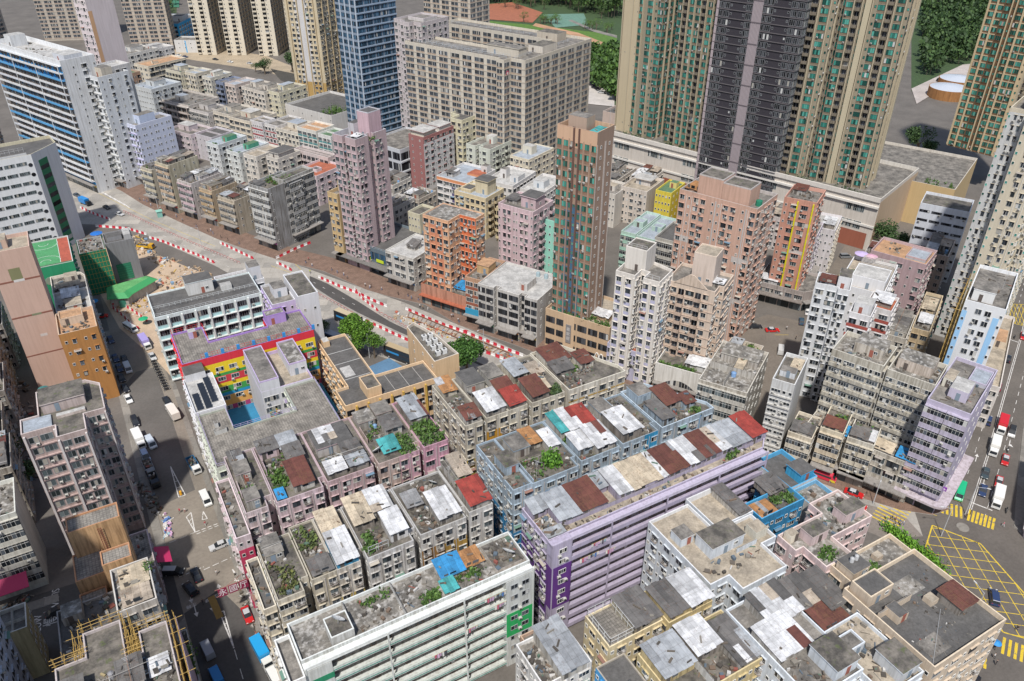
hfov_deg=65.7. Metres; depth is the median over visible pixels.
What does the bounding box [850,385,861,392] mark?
window
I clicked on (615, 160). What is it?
window
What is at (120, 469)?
window
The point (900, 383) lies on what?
window
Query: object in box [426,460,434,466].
window
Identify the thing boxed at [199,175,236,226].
apartment block
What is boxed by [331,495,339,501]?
window
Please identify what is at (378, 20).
window
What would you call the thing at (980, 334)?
window
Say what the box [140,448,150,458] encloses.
car
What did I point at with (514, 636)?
window
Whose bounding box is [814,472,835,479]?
window glass
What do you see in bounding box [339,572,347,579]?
window
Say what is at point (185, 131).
town house
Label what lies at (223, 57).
sandy road
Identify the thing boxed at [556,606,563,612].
window
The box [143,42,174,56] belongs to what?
apartment block
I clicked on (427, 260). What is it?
window
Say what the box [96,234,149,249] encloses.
site materials
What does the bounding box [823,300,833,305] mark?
window
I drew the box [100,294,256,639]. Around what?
road
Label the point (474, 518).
window
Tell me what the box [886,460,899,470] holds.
window
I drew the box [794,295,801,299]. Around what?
window
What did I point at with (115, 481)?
window
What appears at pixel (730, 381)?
apartment block
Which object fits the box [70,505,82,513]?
window
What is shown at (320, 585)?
window
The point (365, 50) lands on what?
window
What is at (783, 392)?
window
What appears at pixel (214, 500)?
pavement
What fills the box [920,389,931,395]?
window
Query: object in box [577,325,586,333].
window
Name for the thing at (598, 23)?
tree
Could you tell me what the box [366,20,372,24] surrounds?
window
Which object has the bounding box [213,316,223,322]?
window
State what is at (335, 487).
window
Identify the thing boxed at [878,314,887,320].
window
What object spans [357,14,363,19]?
window
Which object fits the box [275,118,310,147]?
town house
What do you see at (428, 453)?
window
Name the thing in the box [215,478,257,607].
corner annex
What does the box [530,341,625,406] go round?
apartment block
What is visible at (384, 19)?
window
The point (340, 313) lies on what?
bus
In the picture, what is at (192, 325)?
window
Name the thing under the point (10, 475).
window
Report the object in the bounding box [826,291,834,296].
window
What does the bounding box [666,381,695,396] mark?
arched window
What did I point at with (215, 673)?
van
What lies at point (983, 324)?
window
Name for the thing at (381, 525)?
apartment block
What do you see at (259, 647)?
truck
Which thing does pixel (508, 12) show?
playground
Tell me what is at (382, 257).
window
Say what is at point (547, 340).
window
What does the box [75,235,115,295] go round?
site tower
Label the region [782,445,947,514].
pavement
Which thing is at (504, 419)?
window
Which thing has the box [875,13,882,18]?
window
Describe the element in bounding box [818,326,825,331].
window
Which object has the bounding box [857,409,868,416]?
window
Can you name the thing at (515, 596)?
window
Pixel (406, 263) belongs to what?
apartment block
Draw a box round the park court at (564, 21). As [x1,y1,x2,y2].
[543,13,587,27]
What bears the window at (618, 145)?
in the podium block at (883, 196)
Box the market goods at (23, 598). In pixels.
[2,594,34,608]
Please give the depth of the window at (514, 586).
146.50 m
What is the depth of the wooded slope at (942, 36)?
616.82 m
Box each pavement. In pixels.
[26,593,58,610]
[105,331,165,546]
[116,184,652,385]
[169,380,269,651]
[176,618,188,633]
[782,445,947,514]
[1014,425,1023,533]
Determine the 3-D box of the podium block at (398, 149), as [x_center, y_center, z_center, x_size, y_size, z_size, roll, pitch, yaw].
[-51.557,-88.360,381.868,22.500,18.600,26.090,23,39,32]
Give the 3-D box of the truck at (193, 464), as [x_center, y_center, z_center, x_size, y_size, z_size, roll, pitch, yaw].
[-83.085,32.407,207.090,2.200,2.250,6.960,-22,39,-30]
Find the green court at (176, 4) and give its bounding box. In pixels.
[171,0,178,6]
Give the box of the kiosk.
[155,209,162,217]
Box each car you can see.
[44,605,59,619]
[107,335,114,343]
[111,353,119,362]
[115,211,124,215]
[115,363,123,372]
[117,373,125,382]
[120,354,128,361]
[120,383,129,392]
[123,394,132,403]
[130,414,139,426]
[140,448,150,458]
[148,352,156,359]
[162,396,171,403]
[182,580,198,597]
[190,566,202,583]
[209,538,228,551]
[749,323,762,328]
[799,317,803,325]
[839,253,851,258]
[978,483,987,497]
[980,466,990,479]
[986,416,992,425]
[988,588,1000,606]
[1006,354,1011,362]
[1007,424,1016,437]
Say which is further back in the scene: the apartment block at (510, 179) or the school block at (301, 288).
the apartment block at (510, 179)
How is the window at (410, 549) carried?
in the apartment block at (381, 525)
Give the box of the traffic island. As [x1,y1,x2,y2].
[956,523,968,531]
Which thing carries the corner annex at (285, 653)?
on the ground at (906, 114)
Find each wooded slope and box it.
[497,0,622,17]
[589,39,619,100]
[917,0,988,74]
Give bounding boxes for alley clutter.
[17,377,38,479]
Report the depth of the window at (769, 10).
301.96 m
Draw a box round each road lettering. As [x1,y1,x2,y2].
[34,616,41,630]
[43,616,56,625]
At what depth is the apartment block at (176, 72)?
482.42 m
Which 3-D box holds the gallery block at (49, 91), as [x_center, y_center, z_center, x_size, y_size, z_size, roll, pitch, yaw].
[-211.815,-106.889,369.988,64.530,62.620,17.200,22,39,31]
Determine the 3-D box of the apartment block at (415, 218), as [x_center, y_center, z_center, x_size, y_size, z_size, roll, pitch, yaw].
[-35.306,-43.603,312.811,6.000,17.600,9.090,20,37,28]
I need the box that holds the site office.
[107,276,157,307]
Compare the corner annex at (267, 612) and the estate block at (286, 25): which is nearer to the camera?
the corner annex at (267, 612)
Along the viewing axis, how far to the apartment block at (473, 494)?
163.95 m
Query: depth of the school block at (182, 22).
629.53 m
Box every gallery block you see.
[0,32,119,192]
[287,531,534,680]
[519,410,768,627]
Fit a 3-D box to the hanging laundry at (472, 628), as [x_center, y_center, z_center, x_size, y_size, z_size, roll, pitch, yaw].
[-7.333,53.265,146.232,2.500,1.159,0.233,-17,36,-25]
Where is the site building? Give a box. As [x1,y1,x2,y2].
[102,228,143,283]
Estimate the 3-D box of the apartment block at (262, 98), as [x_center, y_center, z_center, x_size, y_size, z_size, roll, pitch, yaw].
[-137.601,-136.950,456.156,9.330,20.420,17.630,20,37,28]
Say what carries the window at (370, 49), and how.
in the apartment tower at (366, 36)
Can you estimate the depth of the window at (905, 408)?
193.06 m
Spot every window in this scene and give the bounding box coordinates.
[0,16,5,38]
[0,50,119,187]
[0,186,9,190]
[0,225,10,230]
[0,625,29,680]
[2,195,12,200]
[3,473,12,478]
[4,164,14,168]
[5,204,16,209]
[7,174,18,178]
[9,214,19,218]
[10,183,21,188]
[12,223,22,227]
[14,193,24,197]
[16,162,26,166]
[18,202,27,206]
[19,171,30,176]
[20,211,31,215]
[23,181,33,185]
[24,220,34,224]
[26,190,36,194]
[28,229,37,233]
[28,436,39,444]
[29,199,39,204]
[32,208,42,213]
[33,447,43,455]
[34,0,80,37]
[35,217,45,222]
[37,458,48,465]
[38,226,48,231]
[39,432,53,440]
[41,469,52,476]
[42,235,51,239]
[44,443,58,451]
[46,479,56,486]
[48,454,62,461]
[50,489,61,497]
[53,464,66,473]
[55,499,65,507]
[57,475,70,483]
[59,509,69,516]
[62,485,75,493]
[63,439,72,446]
[66,495,79,503]
[67,450,76,457]
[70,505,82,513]
[71,461,81,468]
[73,435,85,443]
[76,471,84,479]
[77,446,89,454]
[80,482,89,488]
[82,457,94,465]
[84,492,92,499]
[86,468,97,476]
[88,502,97,509]
[89,416,96,422]
[90,478,101,486]
[93,427,100,432]
[94,489,105,496]
[96,413,104,420]
[97,438,102,444]
[98,499,109,506]
[100,424,109,431]
[101,448,107,455]
[104,435,113,442]
[104,459,111,465]
[108,446,116,452]
[108,469,114,475]
[111,456,120,463]
[111,479,118,485]
[115,466,123,472]
[118,476,126,481]
[121,0,175,47]
[124,614,137,623]
[128,625,142,633]
[143,606,157,615]
[147,617,161,626]
[157,319,167,325]
[160,329,169,336]
[163,340,172,346]
[165,350,174,356]
[168,360,177,365]
[170,315,180,322]
[171,369,180,375]
[173,326,183,332]
[184,312,194,319]
[187,323,197,328]
[198,309,207,315]
[200,0,225,51]
[200,319,210,325]
[206,329,212,335]
[211,306,220,312]
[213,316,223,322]
[215,366,223,371]
[216,326,225,332]
[218,376,226,381]
[220,385,228,390]
[220,471,227,477]
[223,395,230,400]
[224,302,233,309]
[227,313,236,319]
[229,323,238,329]
[229,362,236,367]
[230,0,256,51]
[231,372,239,377]
[233,382,241,387]
[237,299,246,306]
[238,401,245,406]
[239,310,248,316]
[242,320,250,326]
[248,516,256,523]
[250,296,259,303]
[251,527,258,533]
[252,307,261,313]
[254,316,262,322]
[262,0,287,52]
[263,522,271,528]
[264,394,279,402]
[266,404,281,412]
[266,612,277,620]
[269,623,280,630]
[272,633,282,641]
[279,505,287,511]
[279,602,292,611]
[283,613,294,621]
[288,0,344,95]
[292,501,300,507]
[293,597,305,605]
[296,608,307,616]
[303,497,310,503]
[305,341,312,346]
[305,507,312,513]
[307,351,314,356]
[310,370,317,374]
[314,583,322,589]
[316,492,323,499]
[316,593,324,600]
[317,503,324,508]
[328,577,336,583]
[330,485,337,491]
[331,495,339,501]
[336,2,401,129]
[337,169,389,265]
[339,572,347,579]
[341,583,349,588]
[343,480,350,486]
[347,409,354,415]
[353,476,360,482]
[353,567,360,574]
[354,578,362,585]
[356,0,362,5]
[356,7,363,12]
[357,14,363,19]
[358,21,364,26]
[358,28,365,32]
[359,35,365,39]
[360,41,366,46]
[360,48,367,53]
[361,55,367,59]
[362,61,368,66]
[363,74,369,79]
[364,6,371,10]
[365,13,371,17]
[365,93,371,98]
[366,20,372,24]
[366,26,373,31]
[367,33,373,38]
[368,40,374,44]
[368,46,375,51]
[369,53,375,58]
[370,66,376,71]
[372,572,378,578]
[373,4,379,9]
[373,11,379,16]
[374,18,380,23]
[374,252,379,259]
[376,45,382,49]
[380,254,385,262]
[380,467,387,473]
[381,10,387,14]
[381,477,388,483]
[382,17,388,21]
[383,556,390,562]
[384,566,391,573]
[392,151,399,160]
[392,463,398,469]
[393,162,400,170]
[393,473,399,479]
[393,551,400,558]
[394,562,401,569]
[395,21,448,127]
[401,151,407,160]
[401,459,407,465]
[402,161,408,170]
[405,27,589,163]
[406,547,413,553]
[407,557,414,563]
[412,456,418,461]
[416,387,423,393]
[422,538,429,544]
[424,0,487,21]
[424,559,431,565]
[426,258,471,290]
[426,450,432,456]
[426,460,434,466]
[435,532,442,539]
[436,543,443,549]
[439,445,447,451]
[446,539,453,545]
[459,534,465,540]
[466,281,472,286]
[466,289,472,294]
[466,297,472,302]
[471,515,477,521]
[478,286,484,292]
[478,294,484,300]
[479,302,485,308]
[479,310,485,316]
[484,509,491,516]
[484,520,491,527]
[486,288,492,294]
[486,296,492,302]
[486,304,492,310]
[487,420,495,427]
[498,292,506,298]
[498,300,506,307]
[498,308,506,315]
[498,316,506,323]
[500,416,507,422]
[509,295,517,302]
[509,303,517,310]
[509,311,517,318]
[509,319,517,326]
[511,583,517,589]
[511,593,517,600]
[511,603,517,610]
[511,614,517,620]
[511,624,517,630]
[511,633,517,640]
[522,578,528,584]
[522,588,528,595]
[522,598,528,605]
[522,609,528,615]
[531,301,536,307]
[531,310,536,316]
[531,318,536,323]
[534,457,760,617]
[545,337,553,343]
[546,315,554,323]
[546,326,554,334]
[547,481,554,487]
[552,227,603,319]
[555,198,559,204]
[556,169,560,175]
[556,318,563,325]
[556,330,562,337]
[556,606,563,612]
[557,138,561,144]
[557,587,564,594]
[558,567,565,574]
[559,547,566,554]
[559,557,566,564]
[562,180,566,186]
[563,150,567,156]
[570,472,577,478]
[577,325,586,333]
[577,336,585,344]
[578,669,589,678]
[581,215,585,221]
[582,196,586,202]
[583,175,587,182]
[584,155,588,161]
[587,340,596,348]
[588,207,592,213]
[588,328,597,336]
[589,187,593,194]
[590,167,594,173]
[591,146,595,152]
[591,156,595,163]
[598,343,606,351]
[599,332,607,340]
[614,155,627,164]
[615,142,629,150]
[630,0,678,136]
[633,647,640,654]
[641,560,652,586]
[648,150,662,159]
[662,430,671,437]
[664,0,709,148]
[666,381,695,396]
[671,208,774,336]
[675,558,681,567]
[678,342,686,347]
[681,173,693,181]
[681,325,688,330]
[682,159,695,168]
[683,308,690,313]
[684,299,692,305]
[685,290,693,296]
[697,0,806,191]
[703,414,711,421]
[712,605,721,612]
[732,588,739,598]
[765,288,772,292]
[766,407,775,412]
[767,7,772,13]
[768,0,774,4]
[769,397,778,402]
[771,387,780,392]
[773,430,782,435]
[774,671,783,680]
[775,421,784,425]
[776,543,785,554]
[782,54,788,60]
[782,391,791,395]
[784,46,790,51]
[785,37,791,42]
[786,72,792,78]
[787,28,793,34]
[788,19,795,25]
[788,64,794,69]
[789,0,915,186]
[789,55,795,61]
[790,10,796,16]
[790,254,797,258]
[791,47,797,52]
[792,1,798,7]
[792,38,798,44]
[794,29,800,35]
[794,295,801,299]
[796,20,802,26]
[797,11,803,17]
[799,2,805,8]
[801,206,807,210]
[801,349,808,354]
[802,556,813,566]
[806,376,813,380]
[807,324,814,329]
[808,368,815,373]
[809,315,816,320]
[809,360,818,365]
[811,307,818,312]
[813,298,820,303]
[814,343,821,348]
[815,289,823,294]
[816,335,823,340]
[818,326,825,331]
[818,405,828,411]
[820,318,828,322]
[820,395,830,402]
[822,309,830,314]
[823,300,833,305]
[823,386,833,392]
[825,376,836,383]
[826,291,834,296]
[828,366,838,372]
[829,574,840,586]
[830,356,841,362]
[832,400,843,407]
[835,390,845,397]
[838,380,848,387]
[840,370,851,377]
[841,217,860,228]
[843,201,864,212]
[843,360,854,367]
[844,601,852,609]
[845,405,855,411]
[847,395,858,402]
[848,318,856,323]
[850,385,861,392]
[853,375,864,382]
[856,365,867,371]
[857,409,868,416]
[859,321,866,326]
[860,400,871,406]
[863,390,874,396]
[866,380,877,386]
[868,465,881,474]
[869,369,880,376]
[872,454,884,464]
[873,22,880,27]
[873,417,882,423]
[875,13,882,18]
[875,324,885,329]
[875,407,886,413]
[877,4,884,10]
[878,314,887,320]
[879,397,889,403]
[881,431,890,437]
[881,470,896,480]
[882,387,892,393]
[884,421,894,427]
[885,376,895,383]
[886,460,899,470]
[887,41,895,46]
[887,411,897,417]
[889,32,897,38]
[890,401,900,407]
[892,24,899,29]
[892,435,902,441]
[893,391,904,397]
[894,15,901,20]
[895,425,905,432]
[896,6,903,12]
[896,476,909,486]
[897,380,907,387]
[898,415,909,422]
[900,466,913,475]
[902,405,912,412]
[903,439,911,445]
[905,395,916,401]
[907,430,914,435]
[908,385,919,391]
[910,333,917,338]
[910,419,918,425]
[914,410,921,415]
[917,399,925,405]
[919,335,926,340]
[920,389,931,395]
[936,164,1023,336]
[948,0,1023,154]
[960,348,967,353]
[964,338,970,344]
[967,328,973,334]
[970,350,975,356]
[971,318,978,324]
[972,340,980,346]
[974,308,981,314]
[976,331,983,337]
[980,321,987,327]
[984,311,991,317]
[988,391,995,396]
[1005,268,1023,315]
[1016,8,1023,12]
[1017,31,1023,36]
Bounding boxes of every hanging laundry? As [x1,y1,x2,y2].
[432,650,446,658]
[466,625,477,633]
[485,590,506,602]
[495,601,505,609]
[580,551,598,563]
[592,538,605,546]
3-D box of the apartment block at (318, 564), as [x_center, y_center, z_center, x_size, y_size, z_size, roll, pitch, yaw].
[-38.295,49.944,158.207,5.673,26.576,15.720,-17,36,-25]
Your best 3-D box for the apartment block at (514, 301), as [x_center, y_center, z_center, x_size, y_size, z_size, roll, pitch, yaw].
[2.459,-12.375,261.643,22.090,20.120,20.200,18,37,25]
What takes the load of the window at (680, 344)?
in the apartment tower at (699, 298)
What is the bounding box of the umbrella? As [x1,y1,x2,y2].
[994,639,1001,646]
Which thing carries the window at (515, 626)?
in the gallery block at (407, 626)
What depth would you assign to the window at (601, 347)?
244.80 m
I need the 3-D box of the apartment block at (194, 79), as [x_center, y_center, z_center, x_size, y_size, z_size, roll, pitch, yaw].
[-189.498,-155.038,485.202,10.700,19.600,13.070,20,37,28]
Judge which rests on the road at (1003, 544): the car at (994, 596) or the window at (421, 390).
the car at (994, 596)
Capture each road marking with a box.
[31,284,1023,677]
[101,192,407,341]
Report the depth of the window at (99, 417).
171.53 m
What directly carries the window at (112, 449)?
in the apartment tower at (70, 436)
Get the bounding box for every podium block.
[285,91,347,128]
[336,222,423,274]
[386,127,411,183]
[419,279,465,315]
[545,295,613,359]
[606,340,651,384]
[612,126,918,249]
[652,349,711,397]
[729,336,763,350]
[758,263,817,310]
[808,411,915,502]
[881,141,977,223]
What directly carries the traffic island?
on the road at (1003, 544)
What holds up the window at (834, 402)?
in the apartment block at (857, 368)
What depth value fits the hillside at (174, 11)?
742.56 m
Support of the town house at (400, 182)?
on the ground at (906, 114)
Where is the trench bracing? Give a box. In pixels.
[407,311,511,356]
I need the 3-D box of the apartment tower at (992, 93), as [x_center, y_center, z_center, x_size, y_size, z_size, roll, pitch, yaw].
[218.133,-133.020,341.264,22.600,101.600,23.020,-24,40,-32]
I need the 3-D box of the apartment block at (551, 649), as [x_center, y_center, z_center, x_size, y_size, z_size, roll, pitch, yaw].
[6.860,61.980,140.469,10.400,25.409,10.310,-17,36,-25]
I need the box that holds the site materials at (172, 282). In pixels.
[135,245,211,290]
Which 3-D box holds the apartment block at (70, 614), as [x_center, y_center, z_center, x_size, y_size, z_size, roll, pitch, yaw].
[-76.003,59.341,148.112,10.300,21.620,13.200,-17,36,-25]
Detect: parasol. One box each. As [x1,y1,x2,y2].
[90,231,101,235]
[138,316,147,323]
[855,251,867,259]
[867,254,877,259]
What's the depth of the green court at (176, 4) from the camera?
771.38 m
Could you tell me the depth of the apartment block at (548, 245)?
282.56 m
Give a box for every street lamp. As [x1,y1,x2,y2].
[940,506,952,535]
[965,486,990,513]
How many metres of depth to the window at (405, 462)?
175.81 m
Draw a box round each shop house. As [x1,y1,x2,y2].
[0,602,49,678]
[129,529,171,602]
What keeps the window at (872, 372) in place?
in the apartment block at (857, 368)
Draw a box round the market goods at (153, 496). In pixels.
[134,481,162,516]
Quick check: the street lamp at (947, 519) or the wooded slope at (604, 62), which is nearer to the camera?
the street lamp at (947, 519)
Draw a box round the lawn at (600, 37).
[490,21,616,41]
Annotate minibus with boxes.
[122,320,138,332]
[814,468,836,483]
[954,480,967,501]
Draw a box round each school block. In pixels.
[32,235,79,306]
[146,270,264,380]
[170,306,321,409]
[172,13,194,37]
[174,36,197,52]
[183,372,227,477]
[197,377,340,485]
[214,259,264,289]
[243,338,312,419]
[260,280,296,312]
[283,270,324,370]
[317,333,436,419]
[407,322,459,378]
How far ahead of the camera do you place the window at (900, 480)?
194.36 m
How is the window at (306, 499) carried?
in the apartment block at (291, 471)
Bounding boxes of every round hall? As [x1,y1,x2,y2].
[927,82,963,101]
[937,73,966,84]
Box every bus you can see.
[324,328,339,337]
[333,307,362,321]
[383,341,409,364]
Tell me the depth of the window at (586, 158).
218.69 m
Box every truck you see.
[77,196,91,205]
[130,426,146,449]
[136,243,154,249]
[137,332,151,349]
[141,457,156,475]
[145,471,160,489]
[162,566,184,576]
[165,403,180,420]
[185,455,201,474]
[249,633,273,669]
[988,433,1002,456]
[990,482,1006,509]
[996,412,1009,434]
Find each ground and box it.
[0,0,1023,680]
[101,248,212,375]
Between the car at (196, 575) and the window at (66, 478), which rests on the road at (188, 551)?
the car at (196, 575)
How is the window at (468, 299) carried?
in the apartment block at (483, 269)
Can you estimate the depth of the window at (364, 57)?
411.07 m
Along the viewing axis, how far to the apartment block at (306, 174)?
318.49 m
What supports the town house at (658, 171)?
on the ground at (906, 114)
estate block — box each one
[0,9,7,38]
[33,0,83,40]
[121,0,176,49]
[187,0,226,54]
[218,0,257,54]
[250,0,288,55]
[283,0,290,53]
[405,18,591,166]
[423,0,489,22]
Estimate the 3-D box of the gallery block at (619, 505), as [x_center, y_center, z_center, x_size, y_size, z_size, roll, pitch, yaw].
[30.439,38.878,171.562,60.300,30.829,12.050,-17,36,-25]
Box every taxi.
[98,313,108,317]
[240,605,253,624]
[765,327,779,332]
[844,487,863,498]
[994,475,1003,486]
[1000,453,1009,465]
[1020,332,1023,339]
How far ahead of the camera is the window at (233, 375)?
214.72 m
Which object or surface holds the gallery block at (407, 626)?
on the ground at (906, 114)
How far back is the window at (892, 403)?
194.51 m
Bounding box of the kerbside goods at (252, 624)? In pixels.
[234,573,268,678]
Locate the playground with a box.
[489,2,542,22]
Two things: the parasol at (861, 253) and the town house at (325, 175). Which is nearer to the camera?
the parasol at (861, 253)
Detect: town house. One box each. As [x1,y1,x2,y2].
[159,88,219,125]
[174,120,212,158]
[188,101,223,126]
[195,126,233,160]
[213,102,253,129]
[228,107,276,141]
[250,115,274,141]
[264,115,301,145]
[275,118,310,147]
[304,159,337,205]
[390,169,411,195]
[392,193,414,225]
[404,186,436,207]
[611,161,635,182]
[629,164,663,179]
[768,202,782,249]
[865,240,878,257]
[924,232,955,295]
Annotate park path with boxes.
[533,23,602,43]
[569,20,616,37]
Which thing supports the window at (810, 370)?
in the apartment tower at (829, 299)
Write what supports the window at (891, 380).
in the apartment block at (912, 379)
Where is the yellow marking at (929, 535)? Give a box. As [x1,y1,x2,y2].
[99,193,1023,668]
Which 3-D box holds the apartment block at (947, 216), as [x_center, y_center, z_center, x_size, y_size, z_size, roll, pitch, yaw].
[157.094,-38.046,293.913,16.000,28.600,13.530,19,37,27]
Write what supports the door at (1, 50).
in the gallery block at (49, 91)
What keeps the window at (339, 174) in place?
in the apartment tower at (361, 159)
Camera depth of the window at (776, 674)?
130.75 m
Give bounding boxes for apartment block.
[0,129,3,143]
[0,477,48,600]
[49,609,197,680]
[50,271,107,344]
[53,285,111,360]
[55,306,119,399]
[56,591,119,665]
[110,557,181,653]
[125,43,159,69]
[127,110,178,183]
[131,69,142,83]
[134,55,186,81]
[135,77,182,112]
[140,160,163,204]
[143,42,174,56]
[154,149,199,213]
[165,63,198,89]
[177,165,221,219]
[185,67,211,93]
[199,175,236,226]
[202,69,231,96]
[206,132,247,175]
[215,76,240,104]
[217,181,254,234]
[223,447,280,560]
[225,77,255,103]
[226,139,268,183]
[241,79,268,107]
[243,144,278,182]
[248,170,309,250]
[252,429,328,534]
[253,82,279,111]
[256,531,314,635]
[266,144,301,174]
[267,81,307,117]
[272,165,323,235]
[288,519,341,611]
[294,145,334,164]
[297,120,334,149]
[301,417,376,509]
[312,505,366,599]
[317,127,342,152]
[327,180,347,262]
[340,484,418,589]
[349,399,421,489]
[384,233,426,291]
[391,471,467,567]
[392,392,448,475]
[408,204,433,233]
[432,374,483,474]
[436,451,493,546]
[437,162,494,205]
[452,367,508,441]
[454,174,505,239]
[463,257,504,324]
[466,133,511,172]
[475,261,552,346]
[476,439,532,547]
[478,362,527,432]
[492,165,535,196]
[494,421,578,495]
[495,206,498,240]
[496,354,564,425]
[510,143,553,176]
[516,613,591,680]
[520,173,555,208]
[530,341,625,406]
[543,212,554,273]
[543,402,619,477]
[583,584,663,680]
[585,393,657,460]
[595,653,645,680]
[602,105,615,123]
[608,180,629,227]
[618,211,660,266]
[620,381,713,444]
[621,173,663,223]
[636,215,675,241]
[636,609,762,680]
[640,504,786,613]
[644,567,715,632]
[653,179,684,218]
[655,221,675,267]
[685,482,752,524]
[695,340,768,423]
[725,577,863,680]
[745,471,804,550]
[750,449,816,499]
[762,352,807,453]
[773,489,871,576]
[778,565,852,630]
[784,411,821,462]
[794,479,831,523]
[808,222,823,273]
[810,406,852,473]
[814,212,841,273]
[816,330,897,425]
[824,612,923,680]
[828,533,910,589]
[836,255,897,343]
[836,418,880,487]
[842,549,1006,680]
[843,294,876,334]
[869,289,898,338]
[870,237,937,318]
[870,347,947,448]
[887,307,916,355]
[894,356,997,513]
[906,292,942,352]
[909,191,973,282]
[976,315,1014,427]
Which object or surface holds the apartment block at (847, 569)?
on the ground at (906, 114)
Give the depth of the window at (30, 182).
297.24 m
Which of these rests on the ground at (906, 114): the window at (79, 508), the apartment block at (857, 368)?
the apartment block at (857, 368)
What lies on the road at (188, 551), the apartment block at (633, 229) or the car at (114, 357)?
the car at (114, 357)
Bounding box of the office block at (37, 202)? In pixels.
[0,135,84,245]
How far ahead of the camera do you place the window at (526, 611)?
152.19 m
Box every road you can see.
[0,562,182,659]
[67,179,922,536]
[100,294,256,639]
[126,367,194,507]
[174,49,293,73]
[184,591,269,680]
[310,276,483,365]
[588,81,613,105]
[740,245,864,425]
[865,504,921,537]
[899,508,1023,680]
[912,64,969,102]
[948,276,1023,525]
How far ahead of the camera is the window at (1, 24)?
561.04 m
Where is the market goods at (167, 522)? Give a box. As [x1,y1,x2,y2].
[161,512,173,538]
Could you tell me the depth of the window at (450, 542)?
160.19 m
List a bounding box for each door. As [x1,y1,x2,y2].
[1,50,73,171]
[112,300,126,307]
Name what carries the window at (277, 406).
in the school block at (272, 375)
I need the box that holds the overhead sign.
[215,571,249,597]
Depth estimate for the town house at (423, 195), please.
338.68 m
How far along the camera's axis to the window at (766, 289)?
278.01 m
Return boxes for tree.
[13,437,26,456]
[22,459,35,480]
[253,57,272,73]
[284,49,293,71]
[322,320,330,331]
[338,312,373,350]
[363,332,386,357]
[447,333,484,368]
[572,0,580,12]
[593,18,602,29]
[596,6,607,18]
[873,218,902,240]
[888,231,909,242]
[905,126,937,146]
[922,139,939,149]
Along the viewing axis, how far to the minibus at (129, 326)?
263.82 m
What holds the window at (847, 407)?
in the apartment block at (857, 368)
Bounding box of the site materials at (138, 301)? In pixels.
[116,296,150,317]
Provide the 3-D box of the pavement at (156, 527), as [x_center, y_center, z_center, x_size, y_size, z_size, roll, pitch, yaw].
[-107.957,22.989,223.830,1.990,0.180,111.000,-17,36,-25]
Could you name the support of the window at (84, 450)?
in the apartment tower at (70, 436)
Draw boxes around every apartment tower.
[0,231,73,386]
[0,617,33,680]
[20,378,145,554]
[73,0,128,63]
[90,59,142,188]
[96,60,140,111]
[284,0,344,96]
[332,106,394,271]
[334,0,401,132]
[394,12,448,127]
[408,119,454,188]
[422,203,484,291]
[451,111,475,165]
[498,189,554,270]
[551,104,614,319]
[609,237,673,383]
[614,0,678,139]
[662,243,733,359]
[664,0,716,151]
[670,167,777,340]
[694,0,812,191]
[769,183,825,289]
[780,0,921,188]
[799,267,853,402]
[934,96,1023,342]
[939,264,1017,370]
[946,0,1023,156]
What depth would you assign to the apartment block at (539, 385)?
195.05 m
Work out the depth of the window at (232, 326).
241.65 m
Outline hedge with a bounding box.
[879,517,952,577]
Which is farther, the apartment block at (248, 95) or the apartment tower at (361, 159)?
the apartment block at (248, 95)
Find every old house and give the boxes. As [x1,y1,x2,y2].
[0,301,20,368]
[0,333,19,399]
[0,362,23,440]
[0,400,23,461]
[0,430,36,522]
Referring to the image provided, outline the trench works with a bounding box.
[394,310,515,357]
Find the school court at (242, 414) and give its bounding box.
[228,383,338,428]
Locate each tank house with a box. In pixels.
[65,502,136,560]
[72,549,111,593]
[79,585,108,601]
[100,542,135,590]
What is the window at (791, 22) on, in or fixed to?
in the apartment tower at (755, 57)
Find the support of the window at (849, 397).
in the apartment block at (857, 368)
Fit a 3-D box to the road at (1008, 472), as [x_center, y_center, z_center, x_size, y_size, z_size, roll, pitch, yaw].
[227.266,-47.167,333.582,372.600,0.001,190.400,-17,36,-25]
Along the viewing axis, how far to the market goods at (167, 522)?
189.62 m
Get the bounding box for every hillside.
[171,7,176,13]
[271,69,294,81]
[489,0,622,106]
[911,0,981,91]
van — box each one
[122,360,132,373]
[144,434,157,449]
[199,488,212,507]
[199,638,215,661]
[207,664,224,680]
[265,665,281,680]
[777,344,783,354]
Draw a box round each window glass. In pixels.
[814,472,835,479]
[956,486,966,498]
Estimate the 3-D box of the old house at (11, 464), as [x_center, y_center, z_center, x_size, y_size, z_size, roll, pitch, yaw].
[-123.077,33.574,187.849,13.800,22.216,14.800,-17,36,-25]
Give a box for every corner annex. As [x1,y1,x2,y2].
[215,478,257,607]
[246,556,283,671]
[274,634,305,680]
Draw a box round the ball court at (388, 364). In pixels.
[369,358,401,373]

